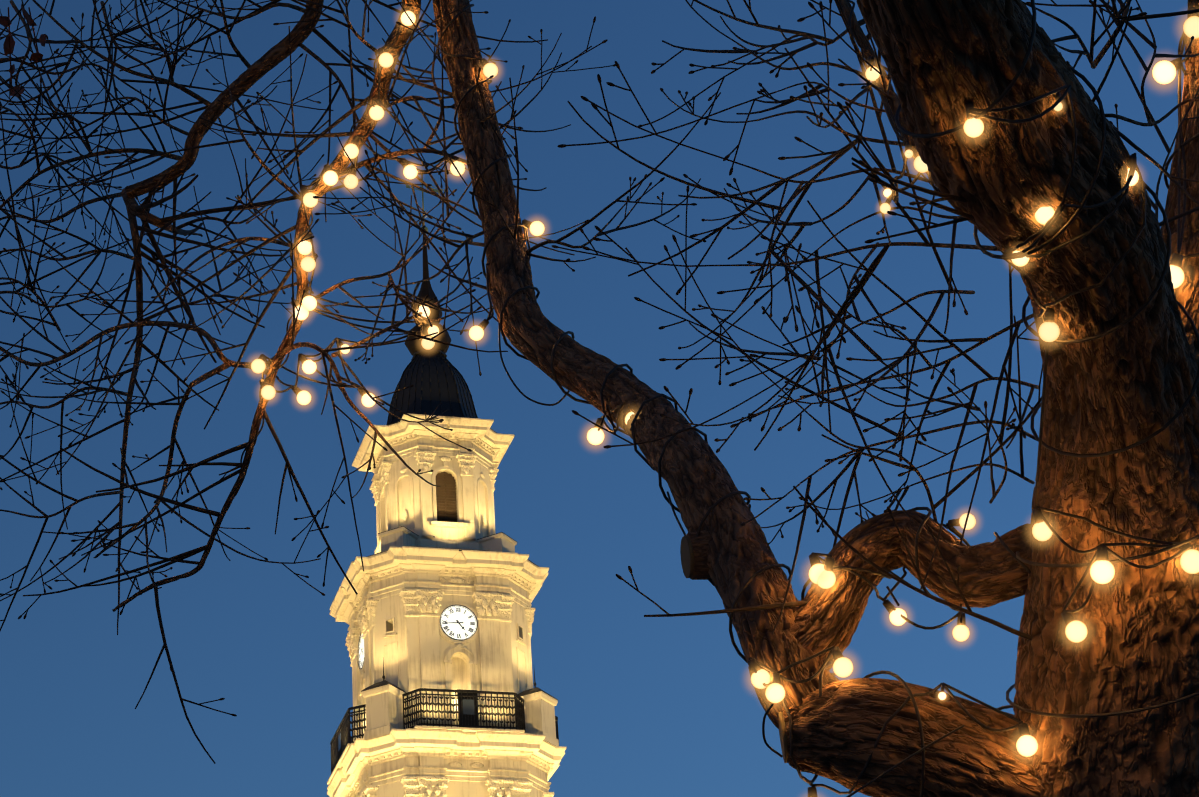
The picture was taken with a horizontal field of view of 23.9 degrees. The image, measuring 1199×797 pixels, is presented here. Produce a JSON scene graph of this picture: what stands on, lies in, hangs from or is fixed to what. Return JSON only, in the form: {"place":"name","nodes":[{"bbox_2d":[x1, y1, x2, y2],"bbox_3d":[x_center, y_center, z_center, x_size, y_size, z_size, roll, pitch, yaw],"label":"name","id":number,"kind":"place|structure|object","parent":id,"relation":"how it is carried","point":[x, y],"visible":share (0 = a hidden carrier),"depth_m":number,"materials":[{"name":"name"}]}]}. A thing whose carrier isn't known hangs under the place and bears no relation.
{"place":"outdoors","nodes":[
{"label":"outdoors","id":0,"kind":"place"},
{"bbox_2d":[0,0,1187,796],"label":"sky","id":1,"kind":"structure","parent":0,"point":[646,706],"materials":[{"name":"blue"}]},
{"bbox_2d":[0,0,1198,796],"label":"tree","id":2,"kind":"object","parent":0,"point":[1134,378],"depth_m":6.23,"materials":[{"name":"brown plant"}]},
{"bbox_2d":[0,6,45,96],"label":"leaves","id":3,"kind":"object","parent":2,"relation":"attached to","point":[9,45],"visible":1,"depth_m":9.35,"materials":[{"name":"brown plant"}]},
{"bbox_2d":[686,530,710,579],"bbox_3d":[0.273,0.369,6.708,0.139,0.130,0.124,2,-28,-11],"label":"stub","id":4,"kind":"object","parent":2,"relation":"attached to","point":[700,545],"visible":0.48,"depth_m":6.65,"materials":[{"name":"brown plant"}]},
{"bbox_2d":[240,0,1198,796],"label":"festoon cable","id":5,"kind":"object","parent":2,"relation":"attached to","point":[1008,256],"visible":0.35,"depth_m":6.13,"materials":[{"name":"black rubber"}]},
{"bbox_2d":[258,7,1198,796],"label":"bulb sockets","id":6,"kind":"object","parent":5,"relation":"hanging from","point":[1102,551],"visible":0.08,"depth_m":6.37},
{"bbox_2d":[247,7,1198,766],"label":"light bulbs","id":7,"kind":"object","parent":6,"relation":"in","point":[1103,571],"visible":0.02,"depth_m":6.40,"materials":[{"name":"white glass"}]},
{"bbox_2d":[680,536,788,762],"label":"sawn tree faces","id":8,"kind":"object","parent":2,"relation":"attached to","point":[687,555],"visible":0.88,"depth_m":6.64,"materials":[{"name":"brown wood"}]},
{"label":"tower shaft","id":9,"kind":"object","parent":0,"visible":0},
{"bbox_2d":[327,728,565,796],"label":"tower lower tier","id":10,"kind":"object","parent":9,"relation":"on","point":[407,762],"visible":1,"depth_m":87.99,"materials":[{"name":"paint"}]},
{"bbox_2d":[329,546,548,738],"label":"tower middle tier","id":11,"kind":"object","parent":10,"relation":"on","point":[420,580],"depth_m":90.83,"materials":[{"name":"beige stone"}]},
{"bbox_2d":[359,606,476,667],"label":"tower clock dials","id":12,"kind":"object","parent":11,"relation":"on","point":[459,615],"visible":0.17,"depth_m":90.57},
{"bbox_2d":[358,605,477,668],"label":"clock markings","id":13,"kind":"object","parent":12,"relation":"attached to","point":[471,623],"visible":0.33,"depth_m":90.52,"materials":[{"name":"black"}]},
{"bbox_2d":[352,413,516,553],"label":"tower lantern trim","id":14,"kind":"structure","parent":11,"relation":"on","point":[484,442],"depth_m":94.10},
{"bbox_2d":[387,349,477,424],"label":"dome","id":15,"kind":"structure","parent":14,"relation":"on","point":[435,379],"depth_m":96.02,"materials":[{"name":"black metal"}]},
{"bbox_2d":[405,235,450,355],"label":"spire finial","id":16,"kind":"object","parent":15,"relation":"on","point":[424,291],"visible":0.35,"depth_m":98.14,"materials":[{"name":"black metal"}]},
{"bbox_2d":[406,174,444,231],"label":"tower weathervane","id":17,"kind":"object","parent":16,"relation":"on","point":[435,190],"visible":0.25,"depth_m":100.79,"materials":[{"name":"black metal"}]},
{"bbox_2d":[381,455,492,540],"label":"wall panels","id":18,"kind":"object","parent":14,"relation":"on","point":[404,492],"visible":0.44,"depth_m":93.79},
{"bbox_2d":[436,472,456,521],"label":"tower louvres","id":19,"kind":"object","parent":14,"relation":"attached to","point":[446,501],"visible":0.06,"depth_m":93.69,"materials":[{"name":"brown wood"}]},
{"bbox_2d":[330,660,558,773],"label":"tower balcony railings","id":20,"kind":"object","parent":11,"relation":"attached to","point":[344,729],"visible":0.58,"depth_m":88.52,"materials":[{"name":"black metal"}]},
{"bbox_2d":[338,699,473,749],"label":"balcony glass panel","id":21,"kind":"object","parent":20,"relation":"attached to","point":[468,707],"visible":0.48,"depth_m":88.37,"materials":[{"name":"grey glass"}]},
{"bbox_2d":[327,680,558,783],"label":"balcony parapet","id":22,"kind":"structure","parent":10,"relation":"on","point":[384,707],"depth_m":88.51,"materials":[{"name":"beige stone"}]},
{"bbox_2d":[360,594,531,730],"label":"wall panels","id":23,"kind":"object","parent":10,"relation":"on","point":[389,607],"visible":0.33,"depth_m":90.26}
]}

